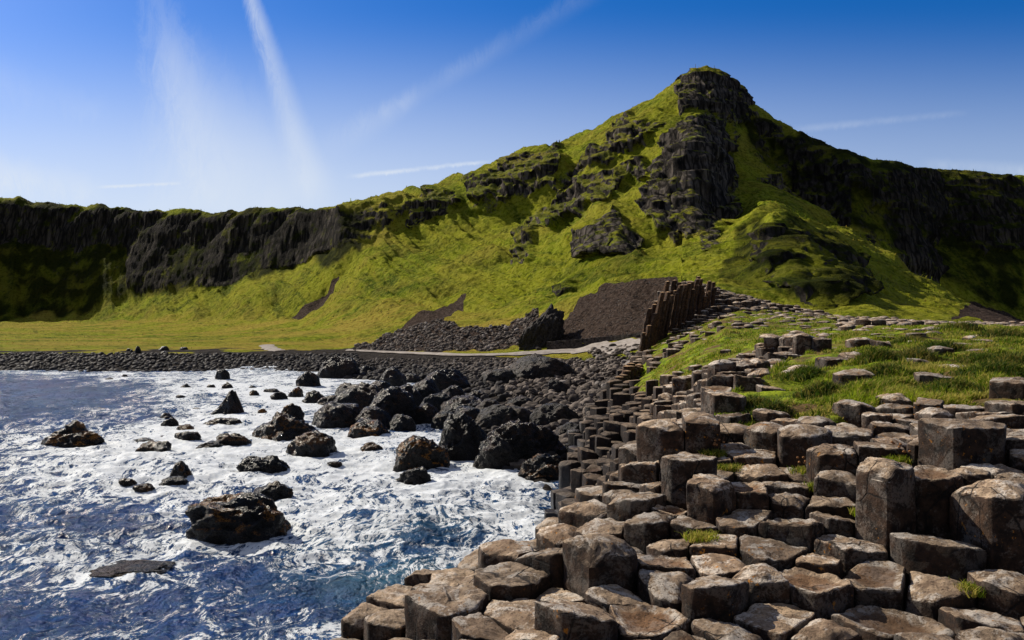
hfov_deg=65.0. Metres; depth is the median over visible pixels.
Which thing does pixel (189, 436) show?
sea rock
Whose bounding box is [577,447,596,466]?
basalt column
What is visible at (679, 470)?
basalt column
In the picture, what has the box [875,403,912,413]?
basalt column
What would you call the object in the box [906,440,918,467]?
basalt column
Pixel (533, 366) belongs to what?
shore boulder
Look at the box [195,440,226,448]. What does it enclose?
sea rock
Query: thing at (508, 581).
basalt column
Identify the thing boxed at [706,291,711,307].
tall basalt column
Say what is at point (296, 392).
sea rock
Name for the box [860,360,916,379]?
grass tussock
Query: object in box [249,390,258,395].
sea rock
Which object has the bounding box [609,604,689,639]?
basalt column
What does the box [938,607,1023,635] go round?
basalt column
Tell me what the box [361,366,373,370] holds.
shore boulder
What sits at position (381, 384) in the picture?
shore boulder
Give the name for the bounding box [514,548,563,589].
basalt column
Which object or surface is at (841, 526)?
basalt column
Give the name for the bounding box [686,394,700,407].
basalt column
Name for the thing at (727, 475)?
basalt column
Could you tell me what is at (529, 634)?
basalt column
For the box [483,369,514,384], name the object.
shore boulder
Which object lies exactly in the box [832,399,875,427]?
basalt column
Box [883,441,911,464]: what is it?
thrift plant
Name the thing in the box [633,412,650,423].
basalt column
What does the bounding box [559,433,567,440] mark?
cobble
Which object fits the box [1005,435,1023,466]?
basalt column
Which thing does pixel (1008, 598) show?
basalt column
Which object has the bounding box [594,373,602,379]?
cobble
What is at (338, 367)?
shore boulder
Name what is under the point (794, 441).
basalt column
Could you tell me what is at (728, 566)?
basalt column
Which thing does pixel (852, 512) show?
cushion plant
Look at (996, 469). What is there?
basalt column
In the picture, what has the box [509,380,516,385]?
cobble
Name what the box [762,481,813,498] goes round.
basalt column
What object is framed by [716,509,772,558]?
basalt column
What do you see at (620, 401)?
basalt pavement
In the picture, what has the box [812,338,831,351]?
basalt column
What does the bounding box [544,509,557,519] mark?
basalt column
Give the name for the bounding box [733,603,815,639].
basalt column
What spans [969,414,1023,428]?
basalt column
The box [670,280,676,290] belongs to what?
tall basalt column
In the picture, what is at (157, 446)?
sea rock
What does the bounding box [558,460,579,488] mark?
basalt column
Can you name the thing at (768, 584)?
basalt column
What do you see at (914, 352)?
grass tussock
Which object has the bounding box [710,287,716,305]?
tall basalt column
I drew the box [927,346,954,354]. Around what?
basalt column
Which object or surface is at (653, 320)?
tall basalt column
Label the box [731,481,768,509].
basalt column
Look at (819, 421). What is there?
basalt column
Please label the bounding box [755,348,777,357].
basalt column
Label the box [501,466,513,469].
cobble
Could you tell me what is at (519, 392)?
cobble
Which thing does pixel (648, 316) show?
tall basalt column
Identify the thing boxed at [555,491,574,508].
basalt column
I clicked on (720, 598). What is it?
basalt column
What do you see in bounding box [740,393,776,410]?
grass tussock
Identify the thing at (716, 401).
basalt column
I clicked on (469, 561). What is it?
basalt column
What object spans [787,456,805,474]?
thrift plant
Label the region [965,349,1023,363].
grass tussock
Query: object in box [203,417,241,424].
sea rock
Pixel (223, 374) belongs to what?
sea rock
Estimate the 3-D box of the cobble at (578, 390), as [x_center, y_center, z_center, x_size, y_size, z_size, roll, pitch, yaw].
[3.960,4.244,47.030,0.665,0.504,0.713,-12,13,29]
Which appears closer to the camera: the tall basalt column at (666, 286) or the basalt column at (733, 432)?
the basalt column at (733, 432)
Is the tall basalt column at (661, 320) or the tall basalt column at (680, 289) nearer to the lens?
the tall basalt column at (661, 320)
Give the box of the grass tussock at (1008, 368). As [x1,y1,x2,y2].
[939,357,1023,377]
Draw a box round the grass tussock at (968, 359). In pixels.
[937,350,996,364]
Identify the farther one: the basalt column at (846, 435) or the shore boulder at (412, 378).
the shore boulder at (412, 378)
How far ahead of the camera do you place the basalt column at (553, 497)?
18.21 m
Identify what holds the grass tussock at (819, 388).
on the ground at (791, 385)
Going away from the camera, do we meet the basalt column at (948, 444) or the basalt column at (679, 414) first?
the basalt column at (948, 444)
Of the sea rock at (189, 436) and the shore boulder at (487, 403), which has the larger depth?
the shore boulder at (487, 403)
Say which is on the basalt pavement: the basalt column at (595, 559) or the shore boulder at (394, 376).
the basalt column at (595, 559)
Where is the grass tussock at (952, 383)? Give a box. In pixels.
[908,375,988,394]
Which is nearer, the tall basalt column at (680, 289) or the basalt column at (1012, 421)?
the basalt column at (1012, 421)
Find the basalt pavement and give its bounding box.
[390,281,1023,639]
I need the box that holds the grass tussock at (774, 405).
[730,398,801,417]
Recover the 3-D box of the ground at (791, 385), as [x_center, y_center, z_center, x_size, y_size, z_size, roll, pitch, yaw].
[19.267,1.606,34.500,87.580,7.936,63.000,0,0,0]
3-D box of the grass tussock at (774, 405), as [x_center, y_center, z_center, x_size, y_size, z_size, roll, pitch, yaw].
[3.141,1.032,9.680,0.846,0.216,0.774,0,0,-30]
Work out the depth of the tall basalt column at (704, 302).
53.01 m
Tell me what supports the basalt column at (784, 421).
on the ground at (791, 385)
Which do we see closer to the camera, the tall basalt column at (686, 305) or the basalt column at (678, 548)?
the basalt column at (678, 548)
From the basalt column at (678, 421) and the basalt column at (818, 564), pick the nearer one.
the basalt column at (818, 564)
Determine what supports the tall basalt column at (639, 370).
on the ground at (791, 385)
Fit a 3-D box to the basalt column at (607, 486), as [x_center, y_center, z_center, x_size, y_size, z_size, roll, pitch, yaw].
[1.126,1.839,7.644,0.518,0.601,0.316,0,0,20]
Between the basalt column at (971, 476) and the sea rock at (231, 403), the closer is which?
the basalt column at (971, 476)
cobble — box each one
[481,394,488,399]
[494,388,504,395]
[496,393,508,401]
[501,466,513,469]
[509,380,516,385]
[510,459,524,468]
[513,390,524,395]
[517,382,527,386]
[521,404,535,409]
[522,385,528,392]
[526,401,537,405]
[528,388,538,394]
[532,385,541,389]
[539,397,549,403]
[548,394,555,401]
[550,423,560,430]
[558,419,569,424]
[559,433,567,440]
[560,400,570,404]
[560,438,567,443]
[560,453,566,459]
[566,389,574,394]
[568,394,579,401]
[569,419,579,424]
[570,401,581,408]
[575,387,585,394]
[577,373,585,377]
[580,397,593,405]
[583,384,591,389]
[589,368,599,372]
[590,384,601,388]
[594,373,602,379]
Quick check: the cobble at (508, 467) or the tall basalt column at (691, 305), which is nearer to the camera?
the cobble at (508, 467)
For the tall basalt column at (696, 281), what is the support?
on the ground at (791, 385)
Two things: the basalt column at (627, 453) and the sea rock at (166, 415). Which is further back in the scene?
the sea rock at (166, 415)
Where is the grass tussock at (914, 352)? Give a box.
[893,343,953,362]
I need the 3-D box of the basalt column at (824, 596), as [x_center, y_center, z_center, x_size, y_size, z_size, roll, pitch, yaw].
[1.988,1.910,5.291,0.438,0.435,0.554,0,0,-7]
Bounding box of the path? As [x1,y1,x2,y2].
[345,338,639,355]
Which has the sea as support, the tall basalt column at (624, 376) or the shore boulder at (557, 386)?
the shore boulder at (557, 386)
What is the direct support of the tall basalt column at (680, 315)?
on the ground at (791, 385)
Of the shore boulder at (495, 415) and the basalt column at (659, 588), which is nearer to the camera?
the basalt column at (659, 588)
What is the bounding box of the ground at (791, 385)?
[635,310,1023,423]
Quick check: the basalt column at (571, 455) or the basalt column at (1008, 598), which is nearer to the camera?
the basalt column at (1008, 598)
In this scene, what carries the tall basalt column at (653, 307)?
on the ground at (791, 385)
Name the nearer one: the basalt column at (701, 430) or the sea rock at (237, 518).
the basalt column at (701, 430)
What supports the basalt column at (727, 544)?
on the ground at (791, 385)
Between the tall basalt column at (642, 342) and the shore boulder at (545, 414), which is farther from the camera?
the tall basalt column at (642, 342)
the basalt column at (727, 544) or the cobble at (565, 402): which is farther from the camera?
the cobble at (565, 402)
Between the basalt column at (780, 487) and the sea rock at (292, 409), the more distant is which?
the sea rock at (292, 409)
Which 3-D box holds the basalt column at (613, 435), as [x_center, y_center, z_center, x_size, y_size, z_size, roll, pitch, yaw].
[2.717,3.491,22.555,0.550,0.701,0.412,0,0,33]
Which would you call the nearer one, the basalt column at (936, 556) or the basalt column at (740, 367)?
the basalt column at (936, 556)
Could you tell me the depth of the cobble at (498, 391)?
49.23 m
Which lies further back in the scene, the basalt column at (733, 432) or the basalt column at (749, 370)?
the basalt column at (749, 370)
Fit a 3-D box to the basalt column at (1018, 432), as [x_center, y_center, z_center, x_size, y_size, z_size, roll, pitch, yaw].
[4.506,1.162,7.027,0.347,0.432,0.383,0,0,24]
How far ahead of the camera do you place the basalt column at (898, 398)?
9.30 m
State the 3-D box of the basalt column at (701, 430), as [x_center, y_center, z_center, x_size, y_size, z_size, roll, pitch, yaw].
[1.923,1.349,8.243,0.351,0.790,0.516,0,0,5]
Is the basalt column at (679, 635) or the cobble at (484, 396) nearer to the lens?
the basalt column at (679, 635)
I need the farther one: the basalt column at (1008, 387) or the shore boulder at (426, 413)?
the shore boulder at (426, 413)
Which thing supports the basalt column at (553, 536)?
on the ground at (791, 385)
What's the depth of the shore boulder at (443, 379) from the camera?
55.96 m
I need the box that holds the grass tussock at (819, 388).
[776,378,847,399]
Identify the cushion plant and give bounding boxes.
[679,529,722,542]
[717,462,743,471]
[801,480,813,491]
[848,507,854,516]
[949,578,998,597]
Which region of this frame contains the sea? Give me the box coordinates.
[0,365,558,639]
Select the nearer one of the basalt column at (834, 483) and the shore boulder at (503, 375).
the basalt column at (834, 483)
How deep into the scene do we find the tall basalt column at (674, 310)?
50.13 m
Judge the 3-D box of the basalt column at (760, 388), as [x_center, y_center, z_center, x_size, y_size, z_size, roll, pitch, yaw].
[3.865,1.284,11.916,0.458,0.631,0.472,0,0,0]
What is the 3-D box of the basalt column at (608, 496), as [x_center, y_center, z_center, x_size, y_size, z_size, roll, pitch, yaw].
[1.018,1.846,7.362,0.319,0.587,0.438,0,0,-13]
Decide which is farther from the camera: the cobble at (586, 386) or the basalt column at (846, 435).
the cobble at (586, 386)
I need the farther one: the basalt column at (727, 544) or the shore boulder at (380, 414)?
the shore boulder at (380, 414)
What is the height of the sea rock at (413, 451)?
2.446 m
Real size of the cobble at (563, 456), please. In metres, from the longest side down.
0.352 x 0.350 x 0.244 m
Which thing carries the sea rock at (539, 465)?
in the sea
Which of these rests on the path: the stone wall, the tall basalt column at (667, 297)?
the stone wall
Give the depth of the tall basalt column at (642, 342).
47.56 m
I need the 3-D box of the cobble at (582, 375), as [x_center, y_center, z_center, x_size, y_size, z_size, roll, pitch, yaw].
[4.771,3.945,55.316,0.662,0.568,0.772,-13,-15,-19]
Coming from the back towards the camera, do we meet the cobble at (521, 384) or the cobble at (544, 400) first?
the cobble at (521, 384)
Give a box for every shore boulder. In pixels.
[134,346,141,352]
[158,346,168,350]
[311,401,360,428]
[317,356,359,378]
[334,382,379,410]
[335,382,351,395]
[355,406,391,428]
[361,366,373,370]
[370,386,417,421]
[371,380,391,389]
[379,367,406,386]
[388,414,415,431]
[399,383,423,406]
[405,373,419,382]
[412,378,439,397]
[415,403,438,424]
[420,392,451,410]
[425,369,469,391]
[431,412,453,428]
[439,395,482,412]
[441,385,464,396]
[454,405,480,419]
[469,390,489,398]
[475,398,498,408]
[475,404,517,428]
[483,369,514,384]
[507,396,532,406]
[510,353,575,379]
[510,406,531,422]
[530,403,578,425]
[548,379,568,392]
[555,422,579,435]
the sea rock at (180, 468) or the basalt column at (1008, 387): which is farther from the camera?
the sea rock at (180, 468)
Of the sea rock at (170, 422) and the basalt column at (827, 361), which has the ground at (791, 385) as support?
the basalt column at (827, 361)
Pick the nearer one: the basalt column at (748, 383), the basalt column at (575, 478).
the basalt column at (748, 383)
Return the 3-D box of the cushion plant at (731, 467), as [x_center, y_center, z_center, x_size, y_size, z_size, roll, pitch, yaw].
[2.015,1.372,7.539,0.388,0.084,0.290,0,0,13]
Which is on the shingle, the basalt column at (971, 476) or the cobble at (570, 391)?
the cobble at (570, 391)
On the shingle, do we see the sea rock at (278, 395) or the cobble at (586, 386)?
the cobble at (586, 386)
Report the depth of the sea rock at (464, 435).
29.03 m
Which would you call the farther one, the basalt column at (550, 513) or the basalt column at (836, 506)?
the basalt column at (550, 513)
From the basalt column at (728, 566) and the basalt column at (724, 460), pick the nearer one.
the basalt column at (728, 566)
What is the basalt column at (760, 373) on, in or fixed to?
on the ground at (791, 385)
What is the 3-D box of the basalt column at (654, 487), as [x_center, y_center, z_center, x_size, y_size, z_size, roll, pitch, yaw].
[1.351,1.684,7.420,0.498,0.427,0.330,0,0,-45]
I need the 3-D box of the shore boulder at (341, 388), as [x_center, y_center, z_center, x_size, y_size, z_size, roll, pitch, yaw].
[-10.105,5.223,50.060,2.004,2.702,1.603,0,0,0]
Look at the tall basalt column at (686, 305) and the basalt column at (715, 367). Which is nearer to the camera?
the basalt column at (715, 367)
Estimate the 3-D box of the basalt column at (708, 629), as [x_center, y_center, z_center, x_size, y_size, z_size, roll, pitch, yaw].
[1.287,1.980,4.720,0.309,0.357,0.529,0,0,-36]
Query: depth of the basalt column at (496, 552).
6.28 m
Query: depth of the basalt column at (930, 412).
8.41 m
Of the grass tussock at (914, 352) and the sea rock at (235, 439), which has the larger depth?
the sea rock at (235, 439)
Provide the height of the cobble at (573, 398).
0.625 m
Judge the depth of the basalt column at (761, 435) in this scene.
8.13 m
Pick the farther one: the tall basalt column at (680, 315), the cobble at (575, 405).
the tall basalt column at (680, 315)
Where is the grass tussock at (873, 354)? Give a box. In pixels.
[847,344,905,364]
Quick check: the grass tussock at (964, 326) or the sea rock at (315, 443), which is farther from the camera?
the sea rock at (315, 443)
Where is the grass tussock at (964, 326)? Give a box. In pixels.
[923,320,992,332]
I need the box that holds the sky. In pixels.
[0,0,1023,212]
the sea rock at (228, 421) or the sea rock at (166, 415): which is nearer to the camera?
the sea rock at (228, 421)
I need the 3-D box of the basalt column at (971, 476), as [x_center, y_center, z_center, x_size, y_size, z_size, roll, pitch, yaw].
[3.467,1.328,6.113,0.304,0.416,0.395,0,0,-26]
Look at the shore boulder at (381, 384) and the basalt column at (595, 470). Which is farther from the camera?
the shore boulder at (381, 384)
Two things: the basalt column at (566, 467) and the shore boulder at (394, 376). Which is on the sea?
the shore boulder at (394, 376)
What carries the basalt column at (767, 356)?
on the ground at (791, 385)
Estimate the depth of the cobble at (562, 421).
33.84 m
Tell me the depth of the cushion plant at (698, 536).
6.01 m
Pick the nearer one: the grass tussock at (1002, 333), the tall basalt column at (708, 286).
the grass tussock at (1002, 333)
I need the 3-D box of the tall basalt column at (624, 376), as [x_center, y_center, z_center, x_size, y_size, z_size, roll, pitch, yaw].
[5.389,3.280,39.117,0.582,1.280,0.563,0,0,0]
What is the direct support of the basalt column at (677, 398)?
on the ground at (791, 385)
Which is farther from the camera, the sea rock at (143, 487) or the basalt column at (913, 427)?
the sea rock at (143, 487)
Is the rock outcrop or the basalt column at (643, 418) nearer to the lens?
the basalt column at (643, 418)
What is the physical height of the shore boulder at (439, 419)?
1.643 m
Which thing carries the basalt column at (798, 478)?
on the ground at (791, 385)
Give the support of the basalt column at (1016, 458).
on the ground at (791, 385)
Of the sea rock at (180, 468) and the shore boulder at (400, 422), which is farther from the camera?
the shore boulder at (400, 422)
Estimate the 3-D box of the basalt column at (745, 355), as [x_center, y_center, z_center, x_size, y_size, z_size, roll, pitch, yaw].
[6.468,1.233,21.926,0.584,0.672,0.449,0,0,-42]
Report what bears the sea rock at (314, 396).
in the sea
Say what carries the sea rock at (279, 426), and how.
in the sea
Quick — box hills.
[0,65,1023,490]
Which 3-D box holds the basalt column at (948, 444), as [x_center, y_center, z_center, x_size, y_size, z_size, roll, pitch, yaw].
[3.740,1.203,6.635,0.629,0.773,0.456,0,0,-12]
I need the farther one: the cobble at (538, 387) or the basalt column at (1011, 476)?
the cobble at (538, 387)
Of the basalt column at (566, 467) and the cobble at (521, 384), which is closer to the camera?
the basalt column at (566, 467)
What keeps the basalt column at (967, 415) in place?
on the ground at (791, 385)
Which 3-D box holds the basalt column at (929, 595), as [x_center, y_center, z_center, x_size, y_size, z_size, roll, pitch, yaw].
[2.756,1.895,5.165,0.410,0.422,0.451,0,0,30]
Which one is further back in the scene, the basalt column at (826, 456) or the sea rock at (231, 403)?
the sea rock at (231, 403)
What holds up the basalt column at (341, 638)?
on the ground at (791, 385)
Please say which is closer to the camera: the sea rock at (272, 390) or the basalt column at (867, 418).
the basalt column at (867, 418)
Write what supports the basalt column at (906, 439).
on the ground at (791, 385)
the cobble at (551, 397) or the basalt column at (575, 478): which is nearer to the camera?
the basalt column at (575, 478)
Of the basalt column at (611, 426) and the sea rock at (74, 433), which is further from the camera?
the sea rock at (74, 433)
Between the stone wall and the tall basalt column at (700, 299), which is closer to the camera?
the tall basalt column at (700, 299)
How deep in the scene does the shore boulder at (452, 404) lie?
41.84 m
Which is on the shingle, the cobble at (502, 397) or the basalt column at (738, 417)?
the cobble at (502, 397)
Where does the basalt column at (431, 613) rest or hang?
on the basalt pavement
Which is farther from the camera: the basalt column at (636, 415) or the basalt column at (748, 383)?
the basalt column at (636, 415)
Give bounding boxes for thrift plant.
[698,439,727,456]
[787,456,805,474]
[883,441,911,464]
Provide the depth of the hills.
179.19 m
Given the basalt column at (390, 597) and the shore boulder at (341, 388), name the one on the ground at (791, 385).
the basalt column at (390, 597)
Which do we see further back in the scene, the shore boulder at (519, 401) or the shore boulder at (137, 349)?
the shore boulder at (137, 349)
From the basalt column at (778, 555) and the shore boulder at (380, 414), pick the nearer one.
the basalt column at (778, 555)
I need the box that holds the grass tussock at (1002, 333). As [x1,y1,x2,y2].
[967,326,1023,338]
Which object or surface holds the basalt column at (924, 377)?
on the ground at (791, 385)
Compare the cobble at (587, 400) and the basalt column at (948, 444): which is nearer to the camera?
the basalt column at (948, 444)
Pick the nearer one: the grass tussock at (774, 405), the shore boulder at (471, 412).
the grass tussock at (774, 405)
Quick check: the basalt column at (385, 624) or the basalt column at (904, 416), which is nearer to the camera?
the basalt column at (385, 624)
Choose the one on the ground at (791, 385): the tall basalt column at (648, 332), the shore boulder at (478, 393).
the tall basalt column at (648, 332)
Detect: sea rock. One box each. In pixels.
[41,420,104,447]
[89,559,175,576]
[118,478,136,486]
[132,483,154,492]
[134,437,152,441]
[135,440,171,451]
[159,476,188,485]
[160,413,172,418]
[161,418,178,426]
[170,461,192,477]
[174,431,201,440]
[176,424,193,429]
[185,492,290,544]
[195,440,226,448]
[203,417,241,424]
[210,390,243,414]
[215,369,229,379]
[216,433,251,445]
[221,382,232,388]
[236,455,289,473]
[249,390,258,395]
[252,411,316,441]
[253,481,293,501]
[257,408,266,412]
[263,388,279,392]
[270,392,287,399]
[281,403,304,419]
[286,430,336,457]
[288,387,303,396]
[296,371,320,386]
[302,390,324,402]
[317,395,335,404]
[327,461,341,467]
[347,418,390,438]
[360,442,382,451]
[393,435,449,471]
[395,466,430,484]
[438,412,486,460]
[472,419,567,469]
[518,453,563,480]
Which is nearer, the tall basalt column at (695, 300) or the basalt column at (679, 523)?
the basalt column at (679, 523)
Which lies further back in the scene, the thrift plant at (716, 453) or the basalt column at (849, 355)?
the basalt column at (849, 355)
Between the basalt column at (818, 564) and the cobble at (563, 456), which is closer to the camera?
the basalt column at (818, 564)
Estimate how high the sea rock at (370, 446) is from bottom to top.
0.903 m
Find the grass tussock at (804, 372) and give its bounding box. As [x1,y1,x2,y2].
[754,363,831,380]
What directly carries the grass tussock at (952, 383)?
on the ground at (791, 385)
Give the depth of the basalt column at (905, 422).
8.35 m
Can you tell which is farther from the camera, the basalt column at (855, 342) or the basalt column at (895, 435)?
the basalt column at (855, 342)
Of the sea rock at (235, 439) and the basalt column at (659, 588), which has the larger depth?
the sea rock at (235, 439)
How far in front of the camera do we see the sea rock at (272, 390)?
55.57 m
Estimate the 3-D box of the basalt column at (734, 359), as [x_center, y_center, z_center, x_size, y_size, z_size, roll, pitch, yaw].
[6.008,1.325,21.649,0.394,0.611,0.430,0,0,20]
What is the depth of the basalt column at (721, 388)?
12.65 m
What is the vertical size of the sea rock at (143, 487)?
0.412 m
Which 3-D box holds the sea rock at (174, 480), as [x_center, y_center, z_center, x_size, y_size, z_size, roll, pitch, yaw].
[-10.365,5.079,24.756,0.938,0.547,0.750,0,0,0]
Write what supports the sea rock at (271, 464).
in the sea
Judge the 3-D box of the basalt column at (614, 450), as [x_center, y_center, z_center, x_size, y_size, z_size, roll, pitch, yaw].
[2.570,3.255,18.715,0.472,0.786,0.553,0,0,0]
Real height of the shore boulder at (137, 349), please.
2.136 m
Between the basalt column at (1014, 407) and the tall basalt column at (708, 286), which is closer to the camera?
the basalt column at (1014, 407)
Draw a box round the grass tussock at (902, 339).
[887,333,927,344]
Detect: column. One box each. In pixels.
[331,637,358,639]
[341,602,388,639]
[363,609,405,639]
[366,584,411,609]
[404,569,440,586]
[404,583,488,639]
[410,582,443,590]
[429,567,473,586]
[451,612,508,639]
[457,549,477,570]
[473,561,550,603]
[478,539,533,568]
[483,598,536,633]
[504,628,559,639]
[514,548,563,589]
[534,587,584,602]
[534,600,617,639]
[535,517,557,538]
[536,523,577,549]
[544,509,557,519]
[550,488,570,508]
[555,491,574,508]
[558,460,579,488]
[558,499,606,527]
[562,532,637,598]
[567,452,577,460]
[570,468,584,492]
[575,485,601,501]
[575,518,624,539]
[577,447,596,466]
[582,466,602,484]
[582,473,601,485]
[585,584,649,612]
[595,436,610,452]
[600,431,619,440]
[602,481,640,494]
[602,489,634,504]
[603,421,622,440]
[607,491,666,521]
[609,471,617,480]
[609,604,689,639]
[611,443,626,459]
[614,376,624,381]
[618,443,636,480]
[619,374,628,380]
[619,460,659,483]
[621,370,630,379]
[623,430,635,442]
[624,511,673,554]
[629,365,634,379]
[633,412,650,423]
[634,368,637,379]
[636,366,641,375]
[636,419,683,469]
[637,414,652,424]
[637,555,695,579]
[637,569,693,612]
[638,332,645,351]
[639,481,660,493]
[643,308,651,332]
[644,325,651,349]
[646,538,692,560]
[648,313,656,348]
[649,304,656,324]
[651,505,686,518]
[652,292,664,345]
[653,400,672,406]
[653,404,670,419]
[657,300,665,341]
[658,393,671,400]
[660,292,670,339]
[660,451,717,509]
[663,281,669,291]
[663,295,673,338]
[663,630,705,639]
[668,293,678,332]
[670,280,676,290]
[670,515,717,539]
[671,418,681,424]
[672,376,691,400]
[673,285,683,327]
[673,395,685,403]
[676,284,687,328]
[676,408,697,418]
[681,575,749,634]
[682,283,691,322]
[682,411,720,453]
[686,289,695,320]
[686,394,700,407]
[686,473,735,525]
[689,534,737,561]
[691,285,699,318]
[691,370,701,388]
[691,553,745,578]
[691,618,762,639]
[693,398,700,407]
[694,279,699,287]
[696,285,704,314]
[697,279,702,302]
[700,386,731,411]
[701,296,707,309]
[703,390,745,414]
[705,281,711,295]
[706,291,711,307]
[706,374,741,388]
[707,359,735,379]
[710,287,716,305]
[715,412,751,423]
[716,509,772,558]
[717,371,747,375]
[717,456,732,464]
[717,470,733,481]
[720,423,748,443]
[721,442,750,451]
[725,449,775,466]
[728,358,741,360]
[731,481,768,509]
[731,563,789,606]
[733,375,765,390]
[733,464,788,482]
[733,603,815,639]
[736,362,754,371]
[738,353,754,358]
[739,534,808,570]
[743,368,770,373]
[743,421,782,466]
[747,370,770,377]
[748,359,770,368]
[752,408,790,422]
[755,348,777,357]
[756,384,784,391]
[758,518,824,553]
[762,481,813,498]
[763,352,785,359]
[764,334,781,350]
[768,492,810,519]
[770,418,796,425]
[777,424,832,467]
[779,467,806,482]
[779,567,853,619]
[790,618,861,639]
[792,333,814,354]
[794,416,836,426]
[794,553,843,578]
[805,496,855,520]
[806,443,857,482]
[809,511,854,537]
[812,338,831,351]
[813,470,855,503]
[814,534,888,574]
[815,356,849,368]
[824,425,873,446]
[830,605,954,639]
[832,368,874,384]
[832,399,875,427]
[836,423,857,427]
[838,351,861,359]
[841,561,906,610]
[845,337,871,348]
[853,441,905,465]
[855,457,915,560]
[861,412,892,428]
[868,421,909,437]
[870,436,906,449]
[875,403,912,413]
[875,432,909,439]
[876,393,912,405]
[890,532,986,588]
[893,413,913,418]
[893,418,917,425]
[893,632,953,639]
[899,435,917,443]
[905,571,975,621]
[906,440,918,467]
[909,422,917,435]
[913,397,943,414]
[914,372,953,383]
[914,407,953,419]
[914,465,963,539]
[918,418,1006,470]
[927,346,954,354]
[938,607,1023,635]
[943,404,984,418]
[949,467,990,485]
[949,478,1023,574]
[955,411,1009,418]
[955,626,1023,639]
[960,463,1023,478]
[967,569,1023,620]
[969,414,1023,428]
[984,400,1023,414]
[989,376,1023,399]
[993,472,1023,483]
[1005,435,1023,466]
[1006,429,1023,435]
[1009,449,1023,471]
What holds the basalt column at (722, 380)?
on the ground at (791, 385)
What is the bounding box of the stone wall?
[546,332,641,349]
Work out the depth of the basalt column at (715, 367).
15.34 m
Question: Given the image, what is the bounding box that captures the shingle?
[0,276,676,481]
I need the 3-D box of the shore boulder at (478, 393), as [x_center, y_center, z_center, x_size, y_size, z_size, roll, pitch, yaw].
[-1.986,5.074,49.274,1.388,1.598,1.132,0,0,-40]
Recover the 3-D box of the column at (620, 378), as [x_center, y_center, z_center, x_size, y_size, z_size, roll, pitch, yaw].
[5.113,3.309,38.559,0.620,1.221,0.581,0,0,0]
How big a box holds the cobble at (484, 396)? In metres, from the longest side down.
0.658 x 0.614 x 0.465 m
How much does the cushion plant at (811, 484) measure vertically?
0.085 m
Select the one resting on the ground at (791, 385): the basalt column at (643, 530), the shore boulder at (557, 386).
the basalt column at (643, 530)
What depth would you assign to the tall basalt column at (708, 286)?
54.24 m
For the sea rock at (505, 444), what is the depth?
27.09 m
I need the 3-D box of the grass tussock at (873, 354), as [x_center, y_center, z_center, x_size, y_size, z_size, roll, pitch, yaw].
[6.534,0.596,14.225,1.351,0.382,1.282,0,0,0]
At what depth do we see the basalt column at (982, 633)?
4.51 m
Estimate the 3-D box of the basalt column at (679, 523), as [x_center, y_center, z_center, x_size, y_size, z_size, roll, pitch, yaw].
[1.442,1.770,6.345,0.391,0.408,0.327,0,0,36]
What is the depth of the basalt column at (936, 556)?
5.40 m
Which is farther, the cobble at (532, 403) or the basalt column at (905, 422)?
the cobble at (532, 403)
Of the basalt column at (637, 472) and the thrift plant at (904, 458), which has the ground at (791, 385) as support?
the basalt column at (637, 472)
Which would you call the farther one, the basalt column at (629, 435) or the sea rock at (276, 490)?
the sea rock at (276, 490)
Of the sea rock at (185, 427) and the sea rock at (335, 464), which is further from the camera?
the sea rock at (185, 427)
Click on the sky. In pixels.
(211, 106)
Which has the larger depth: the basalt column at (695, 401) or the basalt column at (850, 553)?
the basalt column at (695, 401)
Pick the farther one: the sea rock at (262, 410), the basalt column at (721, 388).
the sea rock at (262, 410)
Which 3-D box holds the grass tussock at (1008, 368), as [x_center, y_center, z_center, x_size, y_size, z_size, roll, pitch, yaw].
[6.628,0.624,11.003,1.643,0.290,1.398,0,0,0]
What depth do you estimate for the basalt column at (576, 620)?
4.71 m
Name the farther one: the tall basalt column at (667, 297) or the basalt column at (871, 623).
the tall basalt column at (667, 297)
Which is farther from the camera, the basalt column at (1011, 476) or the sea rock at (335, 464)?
the sea rock at (335, 464)
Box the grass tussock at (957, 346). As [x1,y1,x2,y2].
[900,337,974,351]
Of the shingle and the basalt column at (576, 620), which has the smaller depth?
the basalt column at (576, 620)
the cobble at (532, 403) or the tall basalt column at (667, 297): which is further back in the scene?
the tall basalt column at (667, 297)
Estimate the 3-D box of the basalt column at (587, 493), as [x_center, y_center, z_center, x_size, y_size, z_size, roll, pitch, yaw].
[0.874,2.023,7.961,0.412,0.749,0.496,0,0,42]
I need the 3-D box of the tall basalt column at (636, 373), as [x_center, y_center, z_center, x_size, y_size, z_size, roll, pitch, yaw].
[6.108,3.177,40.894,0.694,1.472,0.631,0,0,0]
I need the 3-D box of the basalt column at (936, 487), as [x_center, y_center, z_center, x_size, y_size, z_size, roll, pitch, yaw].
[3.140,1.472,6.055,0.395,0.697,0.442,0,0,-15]
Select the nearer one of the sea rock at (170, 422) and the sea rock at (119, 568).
the sea rock at (119, 568)
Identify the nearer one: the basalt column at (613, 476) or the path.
the basalt column at (613, 476)
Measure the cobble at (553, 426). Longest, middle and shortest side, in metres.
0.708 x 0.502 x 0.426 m
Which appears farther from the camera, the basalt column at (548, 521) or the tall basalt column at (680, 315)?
the tall basalt column at (680, 315)

